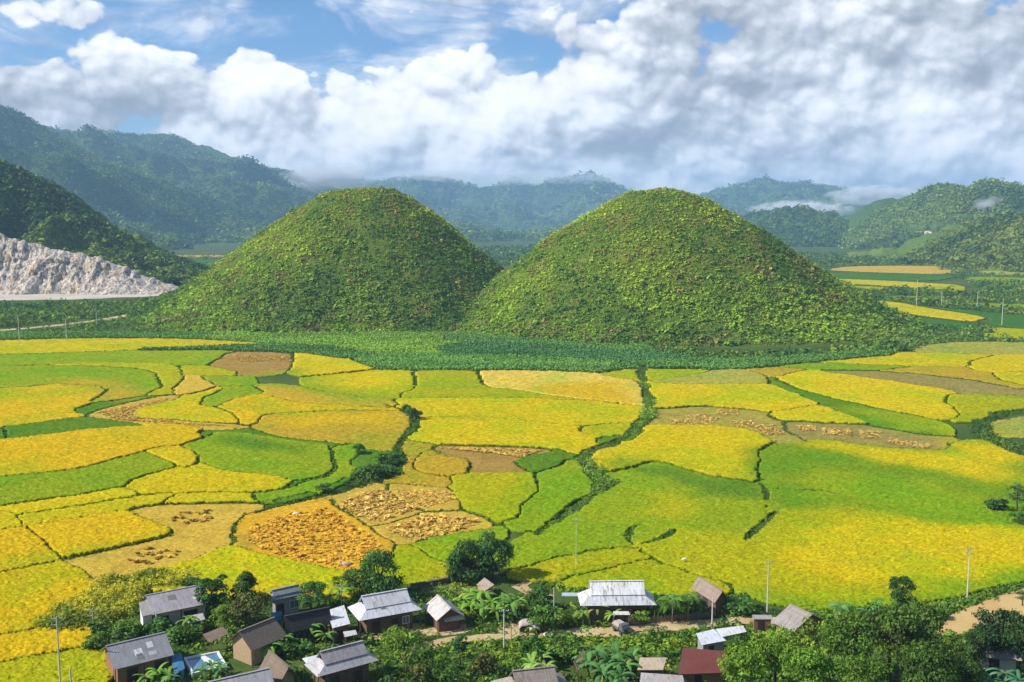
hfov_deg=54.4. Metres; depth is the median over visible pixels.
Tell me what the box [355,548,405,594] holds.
tree
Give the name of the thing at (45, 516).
rice field
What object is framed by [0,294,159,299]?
quarry floor
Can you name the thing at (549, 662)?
banana plant
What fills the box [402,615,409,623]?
window
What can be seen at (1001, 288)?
scrubland
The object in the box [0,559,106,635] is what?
rice field
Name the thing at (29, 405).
rice field
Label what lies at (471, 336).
maize
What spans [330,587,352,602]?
banana plant
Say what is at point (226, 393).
rice field
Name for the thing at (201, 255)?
stubble field
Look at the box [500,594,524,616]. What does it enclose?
banana plant
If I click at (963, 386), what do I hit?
stubble field
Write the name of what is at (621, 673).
banana plant
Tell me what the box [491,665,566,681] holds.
house
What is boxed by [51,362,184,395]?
rice field
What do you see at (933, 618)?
tree
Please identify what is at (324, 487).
bush
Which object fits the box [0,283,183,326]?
scrubland
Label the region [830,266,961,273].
stubble field
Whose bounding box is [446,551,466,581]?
bush
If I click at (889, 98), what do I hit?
sky
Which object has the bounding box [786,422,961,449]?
stubble field
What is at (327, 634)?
banana plant
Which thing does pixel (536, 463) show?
rice field
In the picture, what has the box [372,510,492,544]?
stubble field
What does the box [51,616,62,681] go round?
utility pole
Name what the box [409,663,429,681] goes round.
bush
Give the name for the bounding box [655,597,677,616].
bush
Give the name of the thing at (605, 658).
banana plant
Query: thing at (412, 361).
maize
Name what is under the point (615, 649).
banana plant
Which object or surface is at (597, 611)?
banana plant
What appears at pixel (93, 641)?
bush
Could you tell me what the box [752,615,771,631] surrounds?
outhouse
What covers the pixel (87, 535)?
rice field
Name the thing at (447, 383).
rice field
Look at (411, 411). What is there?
bush
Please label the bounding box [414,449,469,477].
rice field
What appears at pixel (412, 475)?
rice field
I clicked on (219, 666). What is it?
banana plant
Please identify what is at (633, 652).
banana plant
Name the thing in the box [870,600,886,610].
banana plant
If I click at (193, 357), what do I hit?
rice field
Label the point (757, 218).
forest
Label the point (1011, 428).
rice field
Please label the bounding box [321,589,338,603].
banana plant
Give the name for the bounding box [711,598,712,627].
utility pole
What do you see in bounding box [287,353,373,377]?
rice field
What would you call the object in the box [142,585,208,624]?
house
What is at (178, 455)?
rice field
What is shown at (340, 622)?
shed
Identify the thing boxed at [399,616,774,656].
dirt road
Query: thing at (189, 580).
bush
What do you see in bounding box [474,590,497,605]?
banana plant
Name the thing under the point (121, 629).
bush
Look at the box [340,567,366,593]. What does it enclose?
tree
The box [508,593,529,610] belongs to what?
banana plant
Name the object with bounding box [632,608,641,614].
window
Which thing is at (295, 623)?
house
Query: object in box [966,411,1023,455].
streamside shrubs
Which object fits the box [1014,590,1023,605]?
tree
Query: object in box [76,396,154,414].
rice field
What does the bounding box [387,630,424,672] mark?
tree
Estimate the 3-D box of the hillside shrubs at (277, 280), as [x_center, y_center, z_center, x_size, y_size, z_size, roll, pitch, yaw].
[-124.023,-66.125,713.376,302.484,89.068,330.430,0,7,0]
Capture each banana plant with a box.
[132,672,160,681]
[147,662,167,681]
[159,665,183,681]
[176,615,199,624]
[191,664,213,679]
[201,659,223,676]
[206,662,231,679]
[260,642,281,657]
[271,630,293,652]
[296,623,323,636]
[312,630,338,643]
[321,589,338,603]
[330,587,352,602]
[340,580,359,595]
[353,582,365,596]
[452,593,475,611]
[456,603,468,616]
[457,588,481,600]
[460,600,479,619]
[467,591,485,612]
[471,599,495,621]
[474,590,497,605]
[484,592,503,614]
[485,604,505,619]
[494,592,514,608]
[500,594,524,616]
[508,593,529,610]
[520,651,542,668]
[530,652,553,665]
[532,660,557,670]
[573,609,593,623]
[576,651,599,676]
[579,644,611,668]
[585,606,607,616]
[588,662,617,681]
[592,652,618,678]
[603,663,636,681]
[604,609,623,621]
[605,640,636,662]
[610,657,641,677]
[623,647,639,668]
[857,607,879,613]
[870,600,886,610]
[972,674,999,681]
[985,667,1016,681]
[1006,669,1023,681]
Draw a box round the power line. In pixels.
[816,547,969,561]
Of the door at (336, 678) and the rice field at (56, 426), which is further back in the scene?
the rice field at (56, 426)
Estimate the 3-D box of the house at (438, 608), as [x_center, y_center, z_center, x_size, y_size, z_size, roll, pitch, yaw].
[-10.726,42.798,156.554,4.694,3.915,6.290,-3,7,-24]
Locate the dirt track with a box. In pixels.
[0,315,125,330]
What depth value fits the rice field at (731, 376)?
399.25 m
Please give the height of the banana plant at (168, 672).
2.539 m
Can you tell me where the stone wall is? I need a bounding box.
[410,570,476,589]
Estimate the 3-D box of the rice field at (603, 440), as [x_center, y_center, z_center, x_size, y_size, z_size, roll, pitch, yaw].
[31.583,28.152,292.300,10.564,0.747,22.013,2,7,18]
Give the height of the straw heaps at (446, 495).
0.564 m
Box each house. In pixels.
[100,631,173,681]
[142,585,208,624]
[207,667,273,681]
[227,617,286,667]
[259,650,299,681]
[269,584,305,615]
[282,606,331,641]
[304,640,378,681]
[347,588,421,638]
[423,594,463,633]
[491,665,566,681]
[577,580,656,623]
[691,576,729,614]
[771,604,824,644]
[965,642,1021,674]
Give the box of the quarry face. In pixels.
[0,233,177,294]
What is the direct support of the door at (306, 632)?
in the house at (295, 623)
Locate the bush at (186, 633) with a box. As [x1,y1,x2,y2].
[166,623,204,643]
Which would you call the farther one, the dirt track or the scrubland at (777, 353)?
the dirt track
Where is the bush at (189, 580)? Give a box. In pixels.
[178,575,201,586]
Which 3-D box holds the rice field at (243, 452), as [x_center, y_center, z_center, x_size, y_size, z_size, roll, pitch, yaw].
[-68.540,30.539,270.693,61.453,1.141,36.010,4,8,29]
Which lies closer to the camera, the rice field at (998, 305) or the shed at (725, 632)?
the shed at (725, 632)
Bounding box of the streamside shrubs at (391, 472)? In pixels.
[256,407,420,512]
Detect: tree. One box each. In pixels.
[193,573,228,627]
[210,603,236,627]
[226,588,273,624]
[229,571,257,625]
[294,581,328,609]
[330,576,344,587]
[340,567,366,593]
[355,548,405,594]
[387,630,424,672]
[442,538,493,582]
[450,634,469,664]
[473,528,513,579]
[647,599,674,615]
[656,594,687,623]
[671,595,689,614]
[676,592,701,620]
[687,596,708,615]
[716,640,770,681]
[748,625,799,681]
[779,641,834,681]
[793,615,834,653]
[815,610,883,672]
[827,653,893,681]
[828,602,853,614]
[856,601,926,681]
[888,576,918,607]
[897,638,966,681]
[909,604,950,666]
[940,640,968,664]
[948,651,988,681]
[953,628,993,663]
[971,607,1018,651]
[998,608,1023,669]
[1003,482,1023,510]
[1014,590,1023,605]
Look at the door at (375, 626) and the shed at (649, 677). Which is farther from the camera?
the door at (375, 626)
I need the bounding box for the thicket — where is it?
[26,566,196,630]
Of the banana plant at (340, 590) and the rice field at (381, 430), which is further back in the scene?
the rice field at (381, 430)
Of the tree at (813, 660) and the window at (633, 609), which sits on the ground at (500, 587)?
the tree at (813, 660)
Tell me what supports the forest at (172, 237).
on the mountain at (27, 157)
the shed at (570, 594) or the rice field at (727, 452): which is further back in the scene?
the rice field at (727, 452)
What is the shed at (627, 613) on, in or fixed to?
on the dirt road
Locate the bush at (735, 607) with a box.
[722,592,756,615]
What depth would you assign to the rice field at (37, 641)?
148.97 m
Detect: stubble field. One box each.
[65,503,264,580]
[89,395,248,430]
[173,375,218,395]
[177,255,223,256]
[210,352,293,376]
[233,498,394,570]
[323,483,422,525]
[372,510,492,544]
[389,483,459,511]
[434,445,550,472]
[649,407,804,443]
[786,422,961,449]
[828,371,1023,395]
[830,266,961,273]
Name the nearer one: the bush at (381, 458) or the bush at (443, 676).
the bush at (443, 676)
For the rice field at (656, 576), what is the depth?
176.54 m
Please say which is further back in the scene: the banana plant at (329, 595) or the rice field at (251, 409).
the rice field at (251, 409)
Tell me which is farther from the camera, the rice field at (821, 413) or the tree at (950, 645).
the rice field at (821, 413)
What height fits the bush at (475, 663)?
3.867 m
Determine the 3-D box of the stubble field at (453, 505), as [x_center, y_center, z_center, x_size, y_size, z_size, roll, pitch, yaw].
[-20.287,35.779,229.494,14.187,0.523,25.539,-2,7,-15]
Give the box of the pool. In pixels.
[184,651,226,677]
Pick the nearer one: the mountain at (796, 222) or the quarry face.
the quarry face
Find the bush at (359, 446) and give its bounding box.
[352,443,365,453]
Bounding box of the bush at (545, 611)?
[525,604,558,632]
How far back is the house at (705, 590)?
161.95 m
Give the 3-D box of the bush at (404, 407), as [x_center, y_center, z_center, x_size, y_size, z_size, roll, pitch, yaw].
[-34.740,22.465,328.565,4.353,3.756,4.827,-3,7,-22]
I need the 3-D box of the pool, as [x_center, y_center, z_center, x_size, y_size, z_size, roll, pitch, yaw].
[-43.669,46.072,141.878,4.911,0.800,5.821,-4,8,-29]
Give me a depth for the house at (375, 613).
153.96 m
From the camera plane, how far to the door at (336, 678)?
134.57 m
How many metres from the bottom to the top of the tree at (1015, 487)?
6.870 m
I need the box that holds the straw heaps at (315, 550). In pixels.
[245,506,381,566]
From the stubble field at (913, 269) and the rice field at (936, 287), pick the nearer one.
the rice field at (936, 287)
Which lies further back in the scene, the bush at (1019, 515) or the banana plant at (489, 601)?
the bush at (1019, 515)
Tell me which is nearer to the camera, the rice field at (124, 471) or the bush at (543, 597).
the bush at (543, 597)
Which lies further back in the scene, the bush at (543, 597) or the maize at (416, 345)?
the maize at (416, 345)
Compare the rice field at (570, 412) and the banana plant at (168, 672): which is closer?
the banana plant at (168, 672)
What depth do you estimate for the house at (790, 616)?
150.39 m
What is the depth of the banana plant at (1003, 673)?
134.46 m
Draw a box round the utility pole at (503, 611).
[499,609,508,648]
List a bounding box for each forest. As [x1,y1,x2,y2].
[0,104,246,248]
[0,159,208,284]
[42,123,339,242]
[320,170,632,228]
[448,219,570,242]
[698,172,886,215]
[738,203,852,246]
[835,177,1023,248]
[879,210,1023,271]
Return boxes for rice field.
[0,338,260,353]
[0,350,233,365]
[0,365,161,402]
[0,384,105,428]
[0,423,202,476]
[0,428,5,438]
[0,452,174,505]
[0,487,137,515]
[0,510,22,529]
[0,525,59,571]
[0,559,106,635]
[0,624,92,662]
[0,646,113,681]
[3,416,141,438]
[18,493,175,527]
[28,509,170,558]
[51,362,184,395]
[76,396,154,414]
[126,463,292,495]
[133,386,237,423]
[139,545,367,600]
[147,445,197,467]
[165,491,257,504]
[181,365,236,375]
[183,431,332,481]
[194,260,217,263]
[201,385,262,406]
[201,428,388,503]
[203,375,258,385]
[218,393,398,425]
[251,410,410,452]
[254,383,398,407]
[254,443,358,504]
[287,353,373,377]
[299,369,415,398]
[375,544,448,584]
[379,439,451,487]
[396,397,643,425]
[401,370,617,403]
[408,416,601,454]
[410,526,508,561]
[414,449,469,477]
[449,471,537,523]
[480,370,645,405]
[494,439,1023,610]
[504,459,593,533]
[506,547,650,582]
[515,448,578,473]
[559,558,730,595]
[582,422,631,436]
[592,424,773,482]
[597,430,642,444]
[601,369,708,381]
[647,381,817,412]
[652,369,767,383]
[746,366,805,377]
[769,377,956,436]
[770,404,867,424]
[776,369,958,420]
[781,362,910,370]
[820,352,991,366]
[829,272,957,280]
[839,279,961,287]
[853,286,889,289]
[880,301,985,321]
[880,366,1023,388]
[912,315,978,328]
[914,341,1023,354]
[928,286,947,289]
[935,286,966,291]
[939,307,1023,328]
[947,393,1023,423]
[965,277,1023,280]
[966,303,1023,308]
[967,354,1023,372]
[980,271,1021,274]
[983,327,1023,338]
[989,417,1023,438]
[994,371,1023,384]
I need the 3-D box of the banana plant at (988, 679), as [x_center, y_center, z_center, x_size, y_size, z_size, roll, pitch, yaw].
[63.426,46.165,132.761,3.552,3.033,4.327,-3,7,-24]
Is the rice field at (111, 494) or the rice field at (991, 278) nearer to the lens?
the rice field at (111, 494)
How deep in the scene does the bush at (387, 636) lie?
147.80 m
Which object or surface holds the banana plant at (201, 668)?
on the ground at (500, 587)
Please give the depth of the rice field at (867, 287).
955.78 m
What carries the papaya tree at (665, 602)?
on the ground at (500, 587)
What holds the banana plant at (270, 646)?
on the ground at (500, 587)
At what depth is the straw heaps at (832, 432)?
304.35 m
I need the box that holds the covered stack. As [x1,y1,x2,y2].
[518,619,540,632]
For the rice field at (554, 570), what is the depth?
183.13 m
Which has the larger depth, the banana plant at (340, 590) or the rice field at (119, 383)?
the rice field at (119, 383)
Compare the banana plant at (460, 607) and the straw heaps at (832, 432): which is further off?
the straw heaps at (832, 432)
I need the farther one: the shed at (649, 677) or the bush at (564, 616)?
the bush at (564, 616)
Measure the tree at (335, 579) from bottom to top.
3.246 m
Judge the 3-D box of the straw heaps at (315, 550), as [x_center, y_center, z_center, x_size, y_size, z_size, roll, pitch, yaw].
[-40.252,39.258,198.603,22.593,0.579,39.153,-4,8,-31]
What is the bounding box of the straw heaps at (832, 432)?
[668,409,931,447]
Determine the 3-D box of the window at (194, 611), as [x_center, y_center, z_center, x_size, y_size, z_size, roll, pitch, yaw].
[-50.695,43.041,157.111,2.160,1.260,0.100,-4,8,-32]
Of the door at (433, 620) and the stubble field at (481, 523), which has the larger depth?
the stubble field at (481, 523)
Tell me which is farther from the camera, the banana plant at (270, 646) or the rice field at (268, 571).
the rice field at (268, 571)
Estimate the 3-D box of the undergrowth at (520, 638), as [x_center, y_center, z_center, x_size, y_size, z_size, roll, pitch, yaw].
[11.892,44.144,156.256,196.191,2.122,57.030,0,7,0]
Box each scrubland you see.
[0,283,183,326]
[1,271,269,332]
[169,251,898,265]
[471,242,533,265]
[651,336,915,357]
[812,262,1023,314]
[843,281,1023,352]
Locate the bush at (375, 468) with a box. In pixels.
[352,464,394,479]
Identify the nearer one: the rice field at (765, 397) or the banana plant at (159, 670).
the banana plant at (159, 670)
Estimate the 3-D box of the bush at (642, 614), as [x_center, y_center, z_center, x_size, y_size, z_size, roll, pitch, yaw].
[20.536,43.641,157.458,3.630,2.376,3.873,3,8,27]
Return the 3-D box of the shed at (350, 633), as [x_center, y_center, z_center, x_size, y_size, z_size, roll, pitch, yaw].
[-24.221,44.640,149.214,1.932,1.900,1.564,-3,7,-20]
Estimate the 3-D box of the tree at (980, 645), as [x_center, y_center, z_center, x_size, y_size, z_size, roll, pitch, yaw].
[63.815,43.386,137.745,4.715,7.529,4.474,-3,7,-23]
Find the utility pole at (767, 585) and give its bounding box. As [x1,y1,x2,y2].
[764,561,772,611]
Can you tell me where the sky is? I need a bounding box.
[0,0,1023,198]
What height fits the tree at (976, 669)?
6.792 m
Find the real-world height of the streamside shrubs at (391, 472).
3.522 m
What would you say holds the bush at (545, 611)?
on the ground at (500, 587)
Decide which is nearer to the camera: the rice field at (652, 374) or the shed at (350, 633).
the shed at (350, 633)
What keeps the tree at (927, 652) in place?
on the ground at (500, 587)
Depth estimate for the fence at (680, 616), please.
158.00 m
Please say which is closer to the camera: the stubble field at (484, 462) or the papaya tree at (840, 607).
the papaya tree at (840, 607)
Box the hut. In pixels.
[477,577,493,599]
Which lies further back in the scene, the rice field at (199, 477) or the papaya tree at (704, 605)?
the rice field at (199, 477)
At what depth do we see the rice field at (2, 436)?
295.19 m
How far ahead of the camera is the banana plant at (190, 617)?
153.31 m
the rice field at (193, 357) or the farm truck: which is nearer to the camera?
the farm truck
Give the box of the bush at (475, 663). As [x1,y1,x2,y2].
[468,650,498,675]
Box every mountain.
[0,109,216,249]
[0,166,212,283]
[48,128,334,243]
[322,174,628,228]
[446,220,564,242]
[709,177,877,218]
[741,208,844,246]
[838,181,1023,249]
[840,218,1023,272]
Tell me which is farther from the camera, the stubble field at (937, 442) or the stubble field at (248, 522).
the stubble field at (937, 442)
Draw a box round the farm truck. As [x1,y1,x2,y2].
[612,619,629,634]
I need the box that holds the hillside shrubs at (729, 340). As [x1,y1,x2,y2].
[449,186,931,346]
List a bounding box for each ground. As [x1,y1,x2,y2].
[0,241,1023,681]
[937,588,1023,634]
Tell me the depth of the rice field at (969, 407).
341.34 m
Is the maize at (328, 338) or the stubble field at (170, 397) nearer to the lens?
the stubble field at (170, 397)
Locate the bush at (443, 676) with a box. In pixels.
[429,658,460,681]
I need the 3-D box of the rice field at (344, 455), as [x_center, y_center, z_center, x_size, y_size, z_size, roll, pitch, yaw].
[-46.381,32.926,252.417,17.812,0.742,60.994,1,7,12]
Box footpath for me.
[511,582,553,595]
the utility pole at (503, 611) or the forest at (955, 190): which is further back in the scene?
the forest at (955, 190)
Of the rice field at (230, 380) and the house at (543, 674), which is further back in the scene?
the rice field at (230, 380)
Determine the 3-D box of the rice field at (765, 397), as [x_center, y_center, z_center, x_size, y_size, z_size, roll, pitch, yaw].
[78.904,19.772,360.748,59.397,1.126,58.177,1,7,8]
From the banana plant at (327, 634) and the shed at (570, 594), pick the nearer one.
the banana plant at (327, 634)
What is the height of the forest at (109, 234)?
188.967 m
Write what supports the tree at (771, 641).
on the ground at (500, 587)
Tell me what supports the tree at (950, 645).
on the ground at (500, 587)
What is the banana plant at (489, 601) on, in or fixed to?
on the ground at (500, 587)
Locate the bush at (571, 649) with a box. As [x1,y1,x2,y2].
[549,630,584,663]
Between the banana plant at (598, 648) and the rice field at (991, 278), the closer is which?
the banana plant at (598, 648)
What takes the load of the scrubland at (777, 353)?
on the ground at (500, 587)
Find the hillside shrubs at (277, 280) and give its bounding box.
[126,186,505,333]
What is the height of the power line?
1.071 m
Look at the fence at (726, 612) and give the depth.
160.65 m
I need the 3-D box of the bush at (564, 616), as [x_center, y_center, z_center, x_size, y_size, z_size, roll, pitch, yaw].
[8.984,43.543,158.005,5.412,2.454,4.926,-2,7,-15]
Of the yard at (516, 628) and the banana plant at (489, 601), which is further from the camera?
the banana plant at (489, 601)
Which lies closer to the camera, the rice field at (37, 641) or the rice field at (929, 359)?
the rice field at (37, 641)
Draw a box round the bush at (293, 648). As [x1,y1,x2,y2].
[273,637,314,659]
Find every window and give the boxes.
[184,608,197,618]
[290,599,298,608]
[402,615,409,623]
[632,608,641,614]
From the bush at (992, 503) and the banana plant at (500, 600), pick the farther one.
the bush at (992, 503)
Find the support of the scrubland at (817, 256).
on the ground at (500, 587)
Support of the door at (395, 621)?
in the house at (375, 613)
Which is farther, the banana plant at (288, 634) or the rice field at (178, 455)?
the rice field at (178, 455)
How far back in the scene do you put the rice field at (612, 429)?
302.16 m
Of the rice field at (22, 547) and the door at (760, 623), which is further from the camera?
the rice field at (22, 547)
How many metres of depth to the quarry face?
885.25 m
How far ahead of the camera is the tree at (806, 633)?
138.28 m
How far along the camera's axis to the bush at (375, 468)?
245.13 m
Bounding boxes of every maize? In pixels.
[0,331,211,339]
[139,342,375,358]
[204,330,448,345]
[333,338,464,353]
[354,351,621,372]
[438,341,691,361]
[443,331,653,350]
[615,349,893,369]
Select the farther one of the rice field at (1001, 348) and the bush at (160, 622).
the rice field at (1001, 348)
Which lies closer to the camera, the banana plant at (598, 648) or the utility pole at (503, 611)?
the banana plant at (598, 648)
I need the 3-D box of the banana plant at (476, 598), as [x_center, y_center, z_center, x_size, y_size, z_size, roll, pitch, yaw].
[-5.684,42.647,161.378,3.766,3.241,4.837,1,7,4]
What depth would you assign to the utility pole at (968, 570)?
166.93 m
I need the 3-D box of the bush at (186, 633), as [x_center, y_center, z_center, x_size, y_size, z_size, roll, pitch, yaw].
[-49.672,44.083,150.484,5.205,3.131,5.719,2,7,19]
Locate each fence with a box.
[629,608,716,624]
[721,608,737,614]
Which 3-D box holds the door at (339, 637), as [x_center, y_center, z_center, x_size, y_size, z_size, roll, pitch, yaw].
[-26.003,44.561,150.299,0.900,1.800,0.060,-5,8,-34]
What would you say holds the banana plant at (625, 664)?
on the ground at (500, 587)
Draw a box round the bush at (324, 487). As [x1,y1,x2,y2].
[315,482,331,492]
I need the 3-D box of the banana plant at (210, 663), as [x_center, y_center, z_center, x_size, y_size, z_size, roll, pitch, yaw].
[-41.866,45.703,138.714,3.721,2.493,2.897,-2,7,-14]
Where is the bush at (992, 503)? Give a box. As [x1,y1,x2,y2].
[984,498,1009,510]
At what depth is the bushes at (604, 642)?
148.94 m
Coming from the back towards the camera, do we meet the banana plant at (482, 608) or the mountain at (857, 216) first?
the mountain at (857, 216)
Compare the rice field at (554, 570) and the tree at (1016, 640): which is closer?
the tree at (1016, 640)
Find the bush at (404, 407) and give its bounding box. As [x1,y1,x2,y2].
[401,404,412,412]
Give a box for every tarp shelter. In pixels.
[172,653,184,680]
[270,611,282,620]
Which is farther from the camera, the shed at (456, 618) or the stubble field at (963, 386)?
the stubble field at (963, 386)
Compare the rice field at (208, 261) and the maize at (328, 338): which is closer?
the maize at (328, 338)
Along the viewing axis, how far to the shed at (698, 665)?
136.60 m
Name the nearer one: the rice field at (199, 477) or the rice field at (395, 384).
the rice field at (199, 477)
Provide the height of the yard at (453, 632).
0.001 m
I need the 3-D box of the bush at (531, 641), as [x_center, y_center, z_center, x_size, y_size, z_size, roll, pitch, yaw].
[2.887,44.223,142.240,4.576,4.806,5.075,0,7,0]
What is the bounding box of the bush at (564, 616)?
[554,608,585,624]
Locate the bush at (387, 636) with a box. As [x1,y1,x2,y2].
[380,626,408,647]
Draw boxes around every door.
[126,666,138,681]
[155,659,164,676]
[276,603,284,615]
[304,630,313,641]
[330,674,340,681]
[337,630,342,642]
[353,668,362,681]
[371,620,381,635]
[391,617,398,631]
[431,616,434,627]
[607,609,616,621]
[695,675,701,681]
[758,621,763,631]
[988,658,999,672]
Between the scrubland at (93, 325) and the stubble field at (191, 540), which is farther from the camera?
the scrubland at (93, 325)
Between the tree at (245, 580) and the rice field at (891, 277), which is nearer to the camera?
the tree at (245, 580)
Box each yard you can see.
[355,623,423,639]
[420,624,472,635]
[421,582,470,595]
[498,623,519,632]
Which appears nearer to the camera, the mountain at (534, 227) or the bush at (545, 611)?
the bush at (545, 611)
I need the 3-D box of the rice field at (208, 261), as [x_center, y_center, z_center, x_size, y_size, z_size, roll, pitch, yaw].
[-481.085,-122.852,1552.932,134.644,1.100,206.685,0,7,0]
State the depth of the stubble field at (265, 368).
441.89 m
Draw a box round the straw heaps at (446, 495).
[98,355,541,541]
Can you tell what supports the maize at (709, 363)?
on the ground at (500, 587)
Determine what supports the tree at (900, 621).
on the ground at (500, 587)
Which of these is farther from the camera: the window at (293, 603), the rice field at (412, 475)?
the rice field at (412, 475)
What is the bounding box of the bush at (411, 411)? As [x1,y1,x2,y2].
[405,407,422,420]
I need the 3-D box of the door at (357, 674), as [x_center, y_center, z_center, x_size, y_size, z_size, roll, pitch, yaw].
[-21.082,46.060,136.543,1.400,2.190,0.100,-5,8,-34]
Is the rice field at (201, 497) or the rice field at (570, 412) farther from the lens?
the rice field at (570, 412)
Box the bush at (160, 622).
[138,616,179,635]
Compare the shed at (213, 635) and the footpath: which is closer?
the shed at (213, 635)
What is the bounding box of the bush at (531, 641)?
[517,635,547,663]
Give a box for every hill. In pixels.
[126,188,500,334]
[452,189,928,346]
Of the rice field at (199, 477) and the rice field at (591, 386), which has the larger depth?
the rice field at (591, 386)
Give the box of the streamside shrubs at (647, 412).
[535,367,658,534]
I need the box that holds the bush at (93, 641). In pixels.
[81,631,113,649]
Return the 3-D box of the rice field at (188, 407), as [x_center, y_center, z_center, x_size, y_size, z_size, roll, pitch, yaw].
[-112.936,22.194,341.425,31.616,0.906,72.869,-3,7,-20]
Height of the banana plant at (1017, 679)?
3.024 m
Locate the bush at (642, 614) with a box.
[630,610,650,623]
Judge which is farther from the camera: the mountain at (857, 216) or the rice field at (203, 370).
the mountain at (857, 216)
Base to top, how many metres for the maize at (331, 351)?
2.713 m
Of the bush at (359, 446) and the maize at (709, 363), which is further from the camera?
the maize at (709, 363)
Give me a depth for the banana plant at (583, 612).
155.91 m
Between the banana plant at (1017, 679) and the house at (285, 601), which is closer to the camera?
the banana plant at (1017, 679)
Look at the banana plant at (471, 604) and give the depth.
158.62 m
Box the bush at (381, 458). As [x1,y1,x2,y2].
[371,450,400,463]
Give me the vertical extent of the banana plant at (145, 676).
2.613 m
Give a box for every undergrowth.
[17,568,1023,681]
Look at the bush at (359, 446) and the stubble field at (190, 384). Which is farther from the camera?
the stubble field at (190, 384)
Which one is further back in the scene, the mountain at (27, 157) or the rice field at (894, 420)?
the mountain at (27, 157)
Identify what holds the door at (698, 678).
in the shed at (698, 665)
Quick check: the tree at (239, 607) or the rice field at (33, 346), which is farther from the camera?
the rice field at (33, 346)
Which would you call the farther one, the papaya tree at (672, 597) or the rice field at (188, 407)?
the rice field at (188, 407)
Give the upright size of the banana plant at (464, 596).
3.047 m
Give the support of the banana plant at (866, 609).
on the ground at (500, 587)
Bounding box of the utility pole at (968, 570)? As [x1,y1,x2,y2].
[966,547,973,598]
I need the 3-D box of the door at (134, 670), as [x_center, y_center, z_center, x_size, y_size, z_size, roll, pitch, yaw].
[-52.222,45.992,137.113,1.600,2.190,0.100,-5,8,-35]
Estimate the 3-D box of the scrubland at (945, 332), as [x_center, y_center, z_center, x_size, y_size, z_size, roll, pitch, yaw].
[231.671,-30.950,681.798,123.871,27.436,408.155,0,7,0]
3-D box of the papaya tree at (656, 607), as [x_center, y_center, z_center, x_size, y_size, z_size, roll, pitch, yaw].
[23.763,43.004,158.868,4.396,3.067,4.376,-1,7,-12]
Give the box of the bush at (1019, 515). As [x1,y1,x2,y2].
[1008,511,1023,523]
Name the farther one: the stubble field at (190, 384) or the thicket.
the stubble field at (190, 384)
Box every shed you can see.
[139,600,151,628]
[186,613,204,629]
[203,627,227,651]
[302,655,317,681]
[329,605,349,642]
[343,630,356,643]
[444,615,464,632]
[562,593,577,607]
[573,649,585,681]
[613,611,629,623]
[637,657,666,681]
[640,673,683,681]
[678,648,727,681]
[696,629,725,650]
[716,626,746,642]
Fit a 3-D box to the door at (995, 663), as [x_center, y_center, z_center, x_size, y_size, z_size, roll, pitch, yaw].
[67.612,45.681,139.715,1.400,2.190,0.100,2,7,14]
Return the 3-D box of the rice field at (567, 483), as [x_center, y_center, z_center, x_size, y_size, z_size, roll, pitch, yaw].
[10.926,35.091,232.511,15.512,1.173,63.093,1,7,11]
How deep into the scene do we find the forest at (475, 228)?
3362.62 m
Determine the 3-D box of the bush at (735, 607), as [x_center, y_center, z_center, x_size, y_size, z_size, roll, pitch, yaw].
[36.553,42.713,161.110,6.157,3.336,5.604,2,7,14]
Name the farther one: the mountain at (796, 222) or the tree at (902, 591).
the mountain at (796, 222)
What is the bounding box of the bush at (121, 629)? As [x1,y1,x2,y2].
[107,621,143,641]
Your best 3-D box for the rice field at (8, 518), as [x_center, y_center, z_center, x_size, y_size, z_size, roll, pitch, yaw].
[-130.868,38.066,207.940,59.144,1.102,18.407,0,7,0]
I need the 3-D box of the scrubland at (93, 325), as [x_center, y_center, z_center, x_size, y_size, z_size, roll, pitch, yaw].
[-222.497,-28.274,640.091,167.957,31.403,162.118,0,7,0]
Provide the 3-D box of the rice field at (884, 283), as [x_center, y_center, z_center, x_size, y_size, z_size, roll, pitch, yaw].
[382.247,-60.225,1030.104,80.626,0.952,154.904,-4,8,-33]
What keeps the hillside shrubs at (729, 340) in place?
on the hill at (686, 267)
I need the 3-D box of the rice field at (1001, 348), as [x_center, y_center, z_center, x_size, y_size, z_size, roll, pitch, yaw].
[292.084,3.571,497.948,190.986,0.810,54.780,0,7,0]
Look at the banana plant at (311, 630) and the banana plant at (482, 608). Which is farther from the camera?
the banana plant at (482, 608)
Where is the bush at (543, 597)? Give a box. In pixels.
[525,587,554,609]

